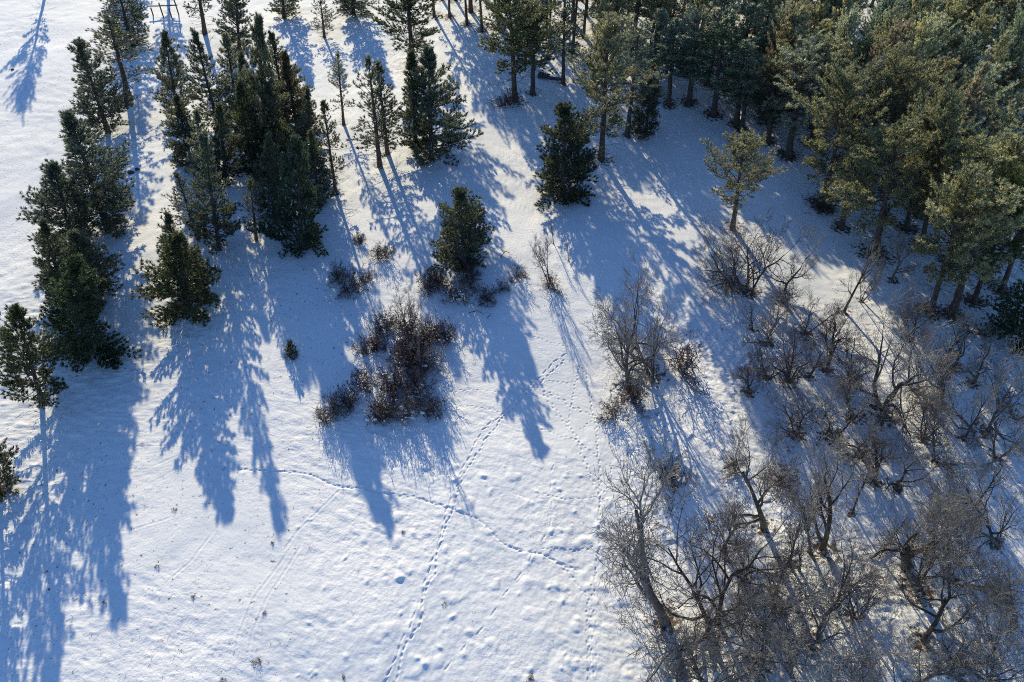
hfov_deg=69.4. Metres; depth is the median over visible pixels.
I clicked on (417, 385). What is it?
leafless shrub
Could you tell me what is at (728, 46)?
forest pine
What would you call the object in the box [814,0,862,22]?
forest pine
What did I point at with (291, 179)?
pine tree
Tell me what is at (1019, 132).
forest pine
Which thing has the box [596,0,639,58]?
forest pine
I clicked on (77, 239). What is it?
pine tree
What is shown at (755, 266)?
bare oak
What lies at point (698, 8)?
forest pine
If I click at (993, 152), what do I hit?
forest pine
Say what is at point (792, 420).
bare oak
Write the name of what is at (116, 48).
pine tree
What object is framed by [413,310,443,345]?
leafless shrub
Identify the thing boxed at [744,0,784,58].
forest pine
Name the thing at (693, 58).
forest pine
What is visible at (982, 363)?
bare oak
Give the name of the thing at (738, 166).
tall pine
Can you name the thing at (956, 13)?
forest pine
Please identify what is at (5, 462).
pine tree
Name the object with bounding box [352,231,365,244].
leafless shrub
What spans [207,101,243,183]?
pine tree
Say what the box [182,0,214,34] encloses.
pine tree
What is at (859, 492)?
bare oak
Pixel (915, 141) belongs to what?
forest pine
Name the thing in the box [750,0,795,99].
forest pine
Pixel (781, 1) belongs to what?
forest pine
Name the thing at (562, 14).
tall pine
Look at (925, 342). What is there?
bare oak
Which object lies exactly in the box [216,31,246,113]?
pine tree
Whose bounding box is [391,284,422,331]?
bare sapling
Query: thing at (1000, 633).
bare oak
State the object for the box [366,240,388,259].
leafless shrub
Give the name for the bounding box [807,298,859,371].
bare oak
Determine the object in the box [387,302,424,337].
leafless shrub
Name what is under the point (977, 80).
forest pine
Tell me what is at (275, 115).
pine tree
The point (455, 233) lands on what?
pine tree
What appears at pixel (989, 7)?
forest pine
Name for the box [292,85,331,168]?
pine tree
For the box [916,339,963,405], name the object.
bare oak
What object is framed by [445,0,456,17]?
forest pine
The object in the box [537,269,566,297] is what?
leafless shrub
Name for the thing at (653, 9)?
forest pine
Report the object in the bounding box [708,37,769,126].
forest pine
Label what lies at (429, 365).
leafless shrub
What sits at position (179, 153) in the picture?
pine tree
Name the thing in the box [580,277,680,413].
bare oak
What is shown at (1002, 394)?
bare oak
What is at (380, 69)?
pine tree
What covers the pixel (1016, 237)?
forest pine
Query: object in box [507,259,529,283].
leafless shrub
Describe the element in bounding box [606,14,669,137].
tall pine
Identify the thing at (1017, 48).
forest pine
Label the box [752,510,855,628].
bare oak
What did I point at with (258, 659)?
dry weed
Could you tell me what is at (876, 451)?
bare oak
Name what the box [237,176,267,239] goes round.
pine tree
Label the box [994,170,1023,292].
forest pine
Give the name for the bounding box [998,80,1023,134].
forest pine
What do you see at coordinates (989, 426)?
bare oak
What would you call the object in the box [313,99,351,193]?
pine tree
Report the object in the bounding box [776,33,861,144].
forest pine
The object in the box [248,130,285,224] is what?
pine tree
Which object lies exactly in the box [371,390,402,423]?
leafless shrub
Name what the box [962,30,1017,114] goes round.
forest pine
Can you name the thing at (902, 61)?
forest pine
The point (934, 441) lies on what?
bare oak
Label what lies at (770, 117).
forest pine
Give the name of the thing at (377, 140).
pine tree
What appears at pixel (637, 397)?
leafless shrub
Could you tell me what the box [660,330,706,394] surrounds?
leafless shrub
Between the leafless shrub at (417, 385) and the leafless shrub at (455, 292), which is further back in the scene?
the leafless shrub at (455, 292)
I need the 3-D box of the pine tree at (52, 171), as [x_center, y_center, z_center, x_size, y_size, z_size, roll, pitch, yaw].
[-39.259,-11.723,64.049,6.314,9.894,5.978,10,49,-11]
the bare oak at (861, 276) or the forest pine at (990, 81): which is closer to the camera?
the bare oak at (861, 276)
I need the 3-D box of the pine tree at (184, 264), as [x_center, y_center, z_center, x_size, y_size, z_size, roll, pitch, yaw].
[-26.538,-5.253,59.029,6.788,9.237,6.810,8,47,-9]
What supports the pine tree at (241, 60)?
on the ground at (486, 494)
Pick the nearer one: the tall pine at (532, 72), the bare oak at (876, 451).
the bare oak at (876, 451)
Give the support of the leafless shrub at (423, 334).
on the ground at (486, 494)
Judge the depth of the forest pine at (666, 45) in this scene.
77.72 m
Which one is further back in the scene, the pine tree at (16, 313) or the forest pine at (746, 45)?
the forest pine at (746, 45)
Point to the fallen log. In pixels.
(549, 77)
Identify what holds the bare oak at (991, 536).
on the ground at (486, 494)
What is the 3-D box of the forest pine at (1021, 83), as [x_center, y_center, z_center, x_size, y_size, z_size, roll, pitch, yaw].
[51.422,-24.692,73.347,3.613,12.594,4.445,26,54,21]
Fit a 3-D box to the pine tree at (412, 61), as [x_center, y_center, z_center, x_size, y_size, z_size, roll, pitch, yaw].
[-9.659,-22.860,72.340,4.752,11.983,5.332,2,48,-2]
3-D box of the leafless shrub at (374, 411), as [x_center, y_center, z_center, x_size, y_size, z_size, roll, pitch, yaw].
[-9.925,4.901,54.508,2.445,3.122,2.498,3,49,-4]
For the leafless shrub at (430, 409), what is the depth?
54.73 m
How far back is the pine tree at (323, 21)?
91.54 m
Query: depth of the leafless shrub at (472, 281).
62.96 m
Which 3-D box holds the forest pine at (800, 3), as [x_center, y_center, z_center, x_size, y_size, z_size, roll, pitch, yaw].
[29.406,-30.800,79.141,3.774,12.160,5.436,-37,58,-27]
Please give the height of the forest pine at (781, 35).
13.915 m
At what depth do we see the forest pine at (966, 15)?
78.02 m
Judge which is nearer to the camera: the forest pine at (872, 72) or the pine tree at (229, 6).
the forest pine at (872, 72)
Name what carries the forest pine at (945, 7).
on the ground at (486, 494)
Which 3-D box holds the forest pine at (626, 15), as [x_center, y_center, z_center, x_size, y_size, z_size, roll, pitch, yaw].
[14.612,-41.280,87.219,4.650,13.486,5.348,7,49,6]
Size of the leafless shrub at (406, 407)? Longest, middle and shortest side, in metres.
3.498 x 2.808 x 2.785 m
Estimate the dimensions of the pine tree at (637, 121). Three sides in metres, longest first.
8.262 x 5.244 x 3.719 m
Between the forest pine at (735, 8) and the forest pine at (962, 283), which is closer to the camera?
the forest pine at (962, 283)
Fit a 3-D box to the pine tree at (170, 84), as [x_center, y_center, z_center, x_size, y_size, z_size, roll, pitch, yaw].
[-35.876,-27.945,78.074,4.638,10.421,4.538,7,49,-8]
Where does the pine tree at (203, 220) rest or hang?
on the ground at (486, 494)
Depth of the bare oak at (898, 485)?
47.93 m
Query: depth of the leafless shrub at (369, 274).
64.09 m
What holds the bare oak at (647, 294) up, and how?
on the ground at (486, 494)
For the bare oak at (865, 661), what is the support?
on the ground at (486, 494)
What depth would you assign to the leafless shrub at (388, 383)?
55.81 m
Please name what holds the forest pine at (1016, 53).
on the ground at (486, 494)
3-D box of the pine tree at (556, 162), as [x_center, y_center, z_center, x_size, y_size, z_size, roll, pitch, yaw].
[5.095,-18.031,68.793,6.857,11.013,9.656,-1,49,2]
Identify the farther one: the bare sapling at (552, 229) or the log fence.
the log fence
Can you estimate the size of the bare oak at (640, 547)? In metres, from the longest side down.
20.111 x 8.079 x 6.290 m
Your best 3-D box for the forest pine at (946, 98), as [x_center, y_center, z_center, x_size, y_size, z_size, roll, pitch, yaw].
[35.069,-14.007,61.585,6.406,17.952,7.077,-10,49,12]
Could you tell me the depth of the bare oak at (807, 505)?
43.32 m
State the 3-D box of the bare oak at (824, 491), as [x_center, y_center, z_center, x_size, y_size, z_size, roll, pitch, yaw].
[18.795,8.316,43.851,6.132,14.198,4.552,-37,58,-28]
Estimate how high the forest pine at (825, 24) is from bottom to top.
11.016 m
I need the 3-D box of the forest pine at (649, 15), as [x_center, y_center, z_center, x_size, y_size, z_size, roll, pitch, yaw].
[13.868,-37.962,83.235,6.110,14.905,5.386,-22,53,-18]
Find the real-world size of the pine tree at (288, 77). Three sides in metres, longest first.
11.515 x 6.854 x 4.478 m
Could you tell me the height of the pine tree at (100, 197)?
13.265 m
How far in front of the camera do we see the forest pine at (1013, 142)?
57.13 m
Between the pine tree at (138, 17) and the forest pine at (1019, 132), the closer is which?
the forest pine at (1019, 132)
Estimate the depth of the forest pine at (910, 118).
67.91 m
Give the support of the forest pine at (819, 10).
on the ground at (486, 494)
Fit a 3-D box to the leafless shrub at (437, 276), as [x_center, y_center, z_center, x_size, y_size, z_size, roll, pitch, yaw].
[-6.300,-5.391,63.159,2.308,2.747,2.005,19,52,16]
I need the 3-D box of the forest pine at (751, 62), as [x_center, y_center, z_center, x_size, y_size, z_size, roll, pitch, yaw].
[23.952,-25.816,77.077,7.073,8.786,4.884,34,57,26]
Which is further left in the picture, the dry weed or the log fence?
the log fence
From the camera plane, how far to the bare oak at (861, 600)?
42.26 m
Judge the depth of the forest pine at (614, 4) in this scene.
86.48 m
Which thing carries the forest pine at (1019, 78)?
on the ground at (486, 494)
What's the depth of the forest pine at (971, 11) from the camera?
83.30 m
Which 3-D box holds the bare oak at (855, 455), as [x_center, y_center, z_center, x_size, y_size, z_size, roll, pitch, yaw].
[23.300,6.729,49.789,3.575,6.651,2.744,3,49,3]
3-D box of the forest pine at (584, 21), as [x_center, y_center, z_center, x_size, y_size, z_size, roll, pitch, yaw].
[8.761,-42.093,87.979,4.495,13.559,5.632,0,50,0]
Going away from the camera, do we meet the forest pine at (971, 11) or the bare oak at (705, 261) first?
the bare oak at (705, 261)
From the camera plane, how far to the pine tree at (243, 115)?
68.67 m
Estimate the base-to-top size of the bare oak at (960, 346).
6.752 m
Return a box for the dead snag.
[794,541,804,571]
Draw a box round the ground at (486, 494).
[0,0,1023,681]
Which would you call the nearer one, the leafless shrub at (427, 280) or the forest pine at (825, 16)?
the leafless shrub at (427, 280)
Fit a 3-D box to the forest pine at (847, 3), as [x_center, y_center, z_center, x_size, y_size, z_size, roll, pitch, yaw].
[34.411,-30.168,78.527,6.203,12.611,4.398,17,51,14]
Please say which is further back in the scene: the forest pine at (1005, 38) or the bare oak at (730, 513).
the forest pine at (1005, 38)
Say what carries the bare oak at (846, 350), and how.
on the ground at (486, 494)
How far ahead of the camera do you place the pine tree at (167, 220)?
59.87 m
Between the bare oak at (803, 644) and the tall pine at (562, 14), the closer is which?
the bare oak at (803, 644)
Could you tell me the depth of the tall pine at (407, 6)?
83.89 m
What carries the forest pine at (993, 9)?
on the ground at (486, 494)
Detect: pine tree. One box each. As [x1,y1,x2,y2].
[0,302,72,408]
[0,437,21,502]
[16,158,101,249]
[31,216,96,312]
[32,250,142,373]
[41,108,136,240]
[46,229,125,314]
[65,36,133,143]
[83,14,159,101]
[84,0,149,53]
[129,229,222,330]
[150,29,195,115]
[155,211,181,279]
[159,171,208,240]
[160,92,199,173]
[179,27,234,128]
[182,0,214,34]
[184,130,241,255]
[185,107,227,185]
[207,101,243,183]
[211,0,254,56]
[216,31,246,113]
[224,50,259,143]
[227,10,304,184]
[229,79,267,181]
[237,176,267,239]
[244,132,328,258]
[246,81,292,182]
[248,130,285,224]
[257,29,314,115]
[263,0,302,18]
[265,50,323,142]
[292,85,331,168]
[295,128,337,206]
[307,0,339,37]
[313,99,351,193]
[327,49,354,124]
[332,0,380,17]
[345,55,405,166]
[363,61,403,154]
[392,49,438,155]
[396,44,484,169]
[426,185,495,276]
[533,100,602,211]
[628,63,660,140]
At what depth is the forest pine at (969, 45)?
71.16 m
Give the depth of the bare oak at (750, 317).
58.91 m
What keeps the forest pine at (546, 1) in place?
on the ground at (486, 494)
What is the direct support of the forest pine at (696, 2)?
on the ground at (486, 494)
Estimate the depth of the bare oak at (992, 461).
46.11 m
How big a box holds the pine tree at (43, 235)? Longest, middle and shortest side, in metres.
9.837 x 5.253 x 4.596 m
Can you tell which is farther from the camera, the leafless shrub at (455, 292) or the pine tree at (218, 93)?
the pine tree at (218, 93)
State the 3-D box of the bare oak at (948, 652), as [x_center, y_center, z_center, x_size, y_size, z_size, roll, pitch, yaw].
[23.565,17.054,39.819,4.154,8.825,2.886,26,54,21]
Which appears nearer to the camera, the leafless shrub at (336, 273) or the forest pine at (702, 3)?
the leafless shrub at (336, 273)
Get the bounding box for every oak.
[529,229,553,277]
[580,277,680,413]
[585,429,703,626]
[589,246,691,398]
[601,465,840,681]
[646,607,726,681]
[647,611,790,681]
[686,559,844,681]
[687,209,759,304]
[697,207,817,306]
[706,491,760,555]
[707,405,802,544]
[710,567,889,681]
[716,523,817,618]
[729,349,769,398]
[736,299,757,333]
[741,283,803,352]
[744,322,801,393]
[744,503,921,681]
[746,309,835,395]
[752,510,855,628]
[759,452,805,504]
[762,377,840,456]
[763,231,824,306]
[780,503,813,565]
[782,288,856,340]
[785,411,881,550]
[788,479,819,553]
[793,382,898,461]
[805,335,839,377]
[806,617,926,681]
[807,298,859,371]
[815,522,905,653]
[821,284,965,483]
[824,305,891,405]
[828,353,873,419]
[830,417,888,464]
[833,240,887,312]
[839,582,1023,681]
[847,457,880,513]
[848,425,902,484]
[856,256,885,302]
[856,508,945,581]
[858,514,1021,642]
[859,454,1004,599]
[867,441,959,509]
[878,278,943,347]
[883,321,944,416]
[886,231,921,280]
[903,379,964,458]
[905,469,994,530]
[907,335,1023,462]
[908,610,995,681]
[912,394,986,486]
[913,491,1023,632]
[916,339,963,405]
[922,452,1023,575]
[923,540,1023,681]
[931,296,991,368]
[935,309,976,358]
[957,321,1004,385]
[962,376,998,439]
[964,392,1023,477]
[970,451,1022,505]
[976,550,1023,627]
[981,363,1023,420]
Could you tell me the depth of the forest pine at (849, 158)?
65.17 m
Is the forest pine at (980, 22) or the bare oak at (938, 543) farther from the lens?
the forest pine at (980, 22)
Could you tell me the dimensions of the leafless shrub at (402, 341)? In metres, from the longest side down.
4.227 x 3.574 x 3.316 m
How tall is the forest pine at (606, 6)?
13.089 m
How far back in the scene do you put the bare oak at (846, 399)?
52.22 m
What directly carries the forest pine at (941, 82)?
on the ground at (486, 494)
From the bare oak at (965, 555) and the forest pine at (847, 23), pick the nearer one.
the bare oak at (965, 555)
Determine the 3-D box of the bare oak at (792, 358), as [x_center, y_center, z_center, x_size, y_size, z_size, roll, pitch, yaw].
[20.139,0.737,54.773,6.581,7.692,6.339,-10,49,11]
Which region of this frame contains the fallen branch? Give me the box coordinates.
[870,517,907,558]
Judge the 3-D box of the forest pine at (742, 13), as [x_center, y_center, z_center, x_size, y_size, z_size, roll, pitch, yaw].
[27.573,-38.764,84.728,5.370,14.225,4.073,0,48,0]
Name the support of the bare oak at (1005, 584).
on the ground at (486, 494)
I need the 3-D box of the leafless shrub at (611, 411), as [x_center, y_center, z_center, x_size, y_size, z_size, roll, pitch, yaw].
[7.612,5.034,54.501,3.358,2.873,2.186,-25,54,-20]
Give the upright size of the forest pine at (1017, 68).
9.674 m
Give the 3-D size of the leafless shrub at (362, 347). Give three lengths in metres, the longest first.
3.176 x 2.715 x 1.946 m
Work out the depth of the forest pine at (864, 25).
78.89 m
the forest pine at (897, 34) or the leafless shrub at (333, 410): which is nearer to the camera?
the leafless shrub at (333, 410)
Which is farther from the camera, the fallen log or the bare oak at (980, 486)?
the fallen log
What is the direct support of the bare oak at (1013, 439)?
on the ground at (486, 494)
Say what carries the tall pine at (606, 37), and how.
on the ground at (486, 494)
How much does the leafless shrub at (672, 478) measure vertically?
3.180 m
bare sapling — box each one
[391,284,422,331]
[406,318,434,373]
[548,220,554,243]
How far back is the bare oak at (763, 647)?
39.57 m
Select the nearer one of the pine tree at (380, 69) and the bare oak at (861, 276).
the bare oak at (861, 276)
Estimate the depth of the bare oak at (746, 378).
53.49 m
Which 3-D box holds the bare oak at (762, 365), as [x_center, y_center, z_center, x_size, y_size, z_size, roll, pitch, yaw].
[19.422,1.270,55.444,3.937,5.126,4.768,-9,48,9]
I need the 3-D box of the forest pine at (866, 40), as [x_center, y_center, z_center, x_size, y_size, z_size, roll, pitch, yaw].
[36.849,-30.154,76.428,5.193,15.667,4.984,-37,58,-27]
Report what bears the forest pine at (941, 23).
on the ground at (486, 494)
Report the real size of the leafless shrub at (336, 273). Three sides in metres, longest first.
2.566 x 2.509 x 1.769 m
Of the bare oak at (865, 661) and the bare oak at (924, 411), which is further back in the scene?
the bare oak at (924, 411)
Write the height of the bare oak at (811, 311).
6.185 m
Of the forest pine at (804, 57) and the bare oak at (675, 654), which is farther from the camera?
the forest pine at (804, 57)
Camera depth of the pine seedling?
58.08 m
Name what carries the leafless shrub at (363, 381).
on the ground at (486, 494)
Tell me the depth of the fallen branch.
47.86 m
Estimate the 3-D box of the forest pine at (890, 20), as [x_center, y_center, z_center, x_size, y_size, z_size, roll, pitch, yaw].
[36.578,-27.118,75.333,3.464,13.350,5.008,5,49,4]
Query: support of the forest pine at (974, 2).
on the ground at (486, 494)
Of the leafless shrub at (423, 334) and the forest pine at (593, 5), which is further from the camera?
the forest pine at (593, 5)
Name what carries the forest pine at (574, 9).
on the ground at (486, 494)
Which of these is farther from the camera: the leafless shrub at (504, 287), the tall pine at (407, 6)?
the tall pine at (407, 6)
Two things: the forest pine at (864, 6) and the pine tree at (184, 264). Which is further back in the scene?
the forest pine at (864, 6)
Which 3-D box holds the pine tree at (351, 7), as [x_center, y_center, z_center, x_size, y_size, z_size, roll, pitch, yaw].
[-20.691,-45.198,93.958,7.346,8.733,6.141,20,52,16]
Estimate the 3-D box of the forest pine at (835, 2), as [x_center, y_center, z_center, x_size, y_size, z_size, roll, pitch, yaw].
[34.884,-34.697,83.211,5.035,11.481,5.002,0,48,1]
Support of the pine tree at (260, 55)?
on the ground at (486, 494)
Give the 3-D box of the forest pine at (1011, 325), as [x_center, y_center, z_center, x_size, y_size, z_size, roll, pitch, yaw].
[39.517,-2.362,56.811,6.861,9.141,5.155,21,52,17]
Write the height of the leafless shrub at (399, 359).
4.355 m
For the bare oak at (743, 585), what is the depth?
43.06 m
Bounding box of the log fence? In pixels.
[147,0,178,18]
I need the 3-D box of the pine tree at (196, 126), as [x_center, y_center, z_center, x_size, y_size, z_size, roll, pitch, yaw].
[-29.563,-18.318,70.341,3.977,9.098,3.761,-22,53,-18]
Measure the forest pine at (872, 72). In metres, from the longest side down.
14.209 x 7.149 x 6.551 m
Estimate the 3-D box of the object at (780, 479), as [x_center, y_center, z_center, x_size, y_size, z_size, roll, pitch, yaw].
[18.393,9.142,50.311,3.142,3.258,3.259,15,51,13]
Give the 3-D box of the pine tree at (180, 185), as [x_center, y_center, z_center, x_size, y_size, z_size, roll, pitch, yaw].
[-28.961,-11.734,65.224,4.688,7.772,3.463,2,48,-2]
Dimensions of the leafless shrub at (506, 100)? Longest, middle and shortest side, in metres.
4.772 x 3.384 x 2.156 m
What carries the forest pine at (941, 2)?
on the ground at (486, 494)
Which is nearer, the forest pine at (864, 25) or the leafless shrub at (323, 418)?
the leafless shrub at (323, 418)
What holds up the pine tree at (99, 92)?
on the ground at (486, 494)
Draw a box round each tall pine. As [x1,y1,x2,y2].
[367,0,443,65]
[476,0,572,102]
[502,0,569,94]
[537,6,585,84]
[565,10,658,161]
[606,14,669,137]
[700,128,788,228]
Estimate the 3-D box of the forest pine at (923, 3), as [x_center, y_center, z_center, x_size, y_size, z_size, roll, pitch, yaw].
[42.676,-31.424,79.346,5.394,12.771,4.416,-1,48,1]
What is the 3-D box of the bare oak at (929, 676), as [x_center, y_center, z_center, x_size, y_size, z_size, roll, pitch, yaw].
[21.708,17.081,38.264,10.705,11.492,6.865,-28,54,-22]
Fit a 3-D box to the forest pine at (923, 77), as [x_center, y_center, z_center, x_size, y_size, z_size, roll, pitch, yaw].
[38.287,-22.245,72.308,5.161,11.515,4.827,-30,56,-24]
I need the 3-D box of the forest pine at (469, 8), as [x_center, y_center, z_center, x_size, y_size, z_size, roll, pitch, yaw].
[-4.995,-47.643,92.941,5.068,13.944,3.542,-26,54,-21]
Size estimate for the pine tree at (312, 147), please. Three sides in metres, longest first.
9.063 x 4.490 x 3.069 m
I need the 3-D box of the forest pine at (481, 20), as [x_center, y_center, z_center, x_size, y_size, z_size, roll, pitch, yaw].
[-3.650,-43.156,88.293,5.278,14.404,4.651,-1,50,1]
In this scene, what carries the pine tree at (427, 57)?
on the ground at (486, 494)
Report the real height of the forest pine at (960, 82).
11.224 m
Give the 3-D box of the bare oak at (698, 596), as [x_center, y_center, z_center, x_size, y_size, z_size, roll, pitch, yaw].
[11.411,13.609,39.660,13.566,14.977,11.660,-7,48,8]
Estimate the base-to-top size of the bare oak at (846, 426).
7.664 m
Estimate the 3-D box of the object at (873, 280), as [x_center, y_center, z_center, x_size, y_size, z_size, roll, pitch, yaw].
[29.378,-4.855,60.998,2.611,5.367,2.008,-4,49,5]
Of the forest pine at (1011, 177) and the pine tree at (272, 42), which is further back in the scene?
the pine tree at (272, 42)
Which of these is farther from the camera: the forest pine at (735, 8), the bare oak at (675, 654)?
the forest pine at (735, 8)
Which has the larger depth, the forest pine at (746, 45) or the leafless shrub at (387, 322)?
the forest pine at (746, 45)
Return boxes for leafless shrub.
[313,403,334,425]
[317,382,349,421]
[328,257,347,283]
[328,263,369,300]
[330,381,361,417]
[345,360,375,396]
[347,332,384,357]
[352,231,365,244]
[361,269,377,280]
[361,394,393,426]
[364,325,389,354]
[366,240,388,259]
[366,305,399,337]
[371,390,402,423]
[374,242,396,260]
[374,357,415,402]
[378,331,423,377]
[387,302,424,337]
[389,386,423,427]
[390,321,430,366]
[396,366,441,409]
[397,319,437,363]
[401,336,449,380]
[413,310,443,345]
[415,266,445,298]
[417,388,446,422]
[425,264,451,290]
[432,317,458,348]
[435,270,475,305]
[456,260,481,283]
[457,273,479,293]
[474,282,498,307]
[485,87,522,108]
[489,276,510,295]
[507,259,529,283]
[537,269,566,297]
[596,391,626,425]
[617,377,650,420]
[656,452,692,492]
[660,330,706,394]
[723,447,748,479]
[801,190,841,215]
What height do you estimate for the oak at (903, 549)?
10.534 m
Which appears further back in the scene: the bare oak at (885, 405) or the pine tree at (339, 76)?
the pine tree at (339, 76)
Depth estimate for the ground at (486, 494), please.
55.16 m
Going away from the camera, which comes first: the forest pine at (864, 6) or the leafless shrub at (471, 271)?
the leafless shrub at (471, 271)
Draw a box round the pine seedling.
[283,338,298,360]
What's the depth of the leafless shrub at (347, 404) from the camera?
54.87 m
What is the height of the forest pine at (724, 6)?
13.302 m
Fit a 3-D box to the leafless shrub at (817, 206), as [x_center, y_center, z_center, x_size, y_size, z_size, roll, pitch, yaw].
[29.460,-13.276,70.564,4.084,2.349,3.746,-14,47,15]
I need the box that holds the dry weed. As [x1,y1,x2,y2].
[251,658,262,663]
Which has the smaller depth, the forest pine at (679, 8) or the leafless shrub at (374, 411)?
the leafless shrub at (374, 411)
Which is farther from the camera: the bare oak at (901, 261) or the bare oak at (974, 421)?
the bare oak at (901, 261)
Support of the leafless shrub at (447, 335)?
on the ground at (486, 494)
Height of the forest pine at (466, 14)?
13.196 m
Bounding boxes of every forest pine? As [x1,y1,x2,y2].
[430,0,442,16]
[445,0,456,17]
[457,0,474,24]
[468,0,471,12]
[473,0,488,31]
[543,0,565,39]
[555,0,590,51]
[571,0,578,19]
[575,0,593,38]
[587,1,613,48]
[589,0,621,52]
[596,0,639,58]
[597,0,631,11]
[619,0,656,56]
[620,0,636,42]
[626,0,679,50]
[630,6,706,95]
[636,0,677,60]
[646,17,695,105]
[658,0,695,40]
[665,1,742,104]
[667,12,752,116]
[684,0,718,76]
[687,0,709,51]
[690,0,713,28]
[701,0,748,85]
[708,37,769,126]
[711,0,742,65]
[718,57,770,131]
[730,0,768,77]
[737,57,820,142]
[738,0,768,58]
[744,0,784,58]
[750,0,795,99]
[755,0,791,36]
[758,4,815,123]
[760,0,814,118]
[762,24,836,158]
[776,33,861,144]
[778,0,813,70]
[782,0,835,45]
[791,18,833,111]
[791,52,892,207]
[795,0,833,72]
[808,3,864,128]
[812,0,862,79]
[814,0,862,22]
[815,0,865,102]
[815,144,882,229]
[827,106,949,255]
[828,0,868,39]
[829,0,868,65]
[829,50,903,167]
[845,13,923,149]
[847,16,884,73]
[849,0,910,73]
[849,1,884,71]
[852,40,943,176]
[856,4,909,88]
[862,0,919,32]
[883,95,965,229]
[885,0,933,28]
[885,56,932,155]
[887,6,959,126]
[889,0,941,81]
[890,68,981,246]
[890,98,934,186]
[893,0,950,45]
[897,12,970,120]
[911,0,975,83]
[911,159,1023,314]
[912,0,955,26]
[912,122,1023,265]
[913,52,967,111]
[913,113,977,204]
[914,118,995,216]
[915,170,1023,317]
[922,0,975,67]
[931,30,982,98]
[932,76,972,144]
[940,0,1003,80]
[943,60,991,131]
[944,0,996,62]
[950,7,1003,80]
[951,0,1004,71]
[955,62,1018,135]
[960,278,1023,354]
[961,159,1023,304]
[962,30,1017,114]
[966,0,1011,59]
[966,0,1019,70]
[968,97,1023,183]
[968,122,1023,225]
[969,62,1023,143]
[970,131,1023,255]
[971,2,1023,125]
[971,86,1023,148]
[972,106,1014,149]
[985,0,1023,51]
[988,8,1023,80]
[990,0,1022,53]
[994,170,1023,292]
[996,36,1023,116]
[998,21,1023,92]
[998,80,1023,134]
[1008,70,1023,127]
[1008,230,1020,247]
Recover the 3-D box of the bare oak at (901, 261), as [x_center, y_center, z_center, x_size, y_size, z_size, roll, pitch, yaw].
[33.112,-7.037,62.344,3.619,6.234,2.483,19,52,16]
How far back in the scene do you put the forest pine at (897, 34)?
68.68 m
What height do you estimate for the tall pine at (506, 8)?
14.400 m
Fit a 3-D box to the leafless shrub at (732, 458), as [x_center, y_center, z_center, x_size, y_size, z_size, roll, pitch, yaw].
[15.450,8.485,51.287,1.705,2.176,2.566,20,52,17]
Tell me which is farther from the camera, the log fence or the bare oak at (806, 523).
the log fence
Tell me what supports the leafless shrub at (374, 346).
on the ground at (486, 494)
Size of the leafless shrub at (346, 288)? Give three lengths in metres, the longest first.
3.724 x 3.544 x 3.415 m
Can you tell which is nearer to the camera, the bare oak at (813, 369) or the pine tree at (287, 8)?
the bare oak at (813, 369)
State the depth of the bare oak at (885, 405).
49.81 m
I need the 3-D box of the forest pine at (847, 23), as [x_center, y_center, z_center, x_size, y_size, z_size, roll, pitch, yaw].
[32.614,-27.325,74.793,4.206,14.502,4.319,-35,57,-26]
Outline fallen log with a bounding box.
[537,73,564,82]
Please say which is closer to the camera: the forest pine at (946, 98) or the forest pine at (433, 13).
the forest pine at (946, 98)
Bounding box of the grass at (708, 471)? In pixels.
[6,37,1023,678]
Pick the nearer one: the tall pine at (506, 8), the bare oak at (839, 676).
the bare oak at (839, 676)
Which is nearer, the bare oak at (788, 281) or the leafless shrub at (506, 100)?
the bare oak at (788, 281)
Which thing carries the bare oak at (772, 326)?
on the ground at (486, 494)
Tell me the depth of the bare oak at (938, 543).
42.20 m
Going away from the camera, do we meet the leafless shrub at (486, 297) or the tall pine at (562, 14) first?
the leafless shrub at (486, 297)
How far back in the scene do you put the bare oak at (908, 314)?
57.33 m
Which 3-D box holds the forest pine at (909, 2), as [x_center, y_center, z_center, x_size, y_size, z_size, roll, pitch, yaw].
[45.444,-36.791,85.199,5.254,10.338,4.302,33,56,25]
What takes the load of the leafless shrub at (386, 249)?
on the ground at (486, 494)
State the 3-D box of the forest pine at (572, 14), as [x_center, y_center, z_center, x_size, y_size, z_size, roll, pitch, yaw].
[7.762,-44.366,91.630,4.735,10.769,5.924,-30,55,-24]
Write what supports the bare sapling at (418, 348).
on the ground at (486, 494)
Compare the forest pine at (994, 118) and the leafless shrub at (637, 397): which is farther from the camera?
the forest pine at (994, 118)
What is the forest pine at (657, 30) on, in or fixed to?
on the ground at (486, 494)
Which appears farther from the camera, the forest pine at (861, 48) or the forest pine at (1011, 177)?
the forest pine at (861, 48)
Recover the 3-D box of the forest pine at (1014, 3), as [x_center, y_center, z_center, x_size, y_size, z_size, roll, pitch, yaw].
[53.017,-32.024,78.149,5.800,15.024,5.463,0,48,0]
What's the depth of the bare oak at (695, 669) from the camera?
38.06 m
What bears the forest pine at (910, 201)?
on the ground at (486, 494)
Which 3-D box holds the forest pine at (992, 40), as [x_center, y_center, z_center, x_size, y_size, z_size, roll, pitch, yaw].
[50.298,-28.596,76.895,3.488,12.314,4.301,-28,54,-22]
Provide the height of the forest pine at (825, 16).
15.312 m
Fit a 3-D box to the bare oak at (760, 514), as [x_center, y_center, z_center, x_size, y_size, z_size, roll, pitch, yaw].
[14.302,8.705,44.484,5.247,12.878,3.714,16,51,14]
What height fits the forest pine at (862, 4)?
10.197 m

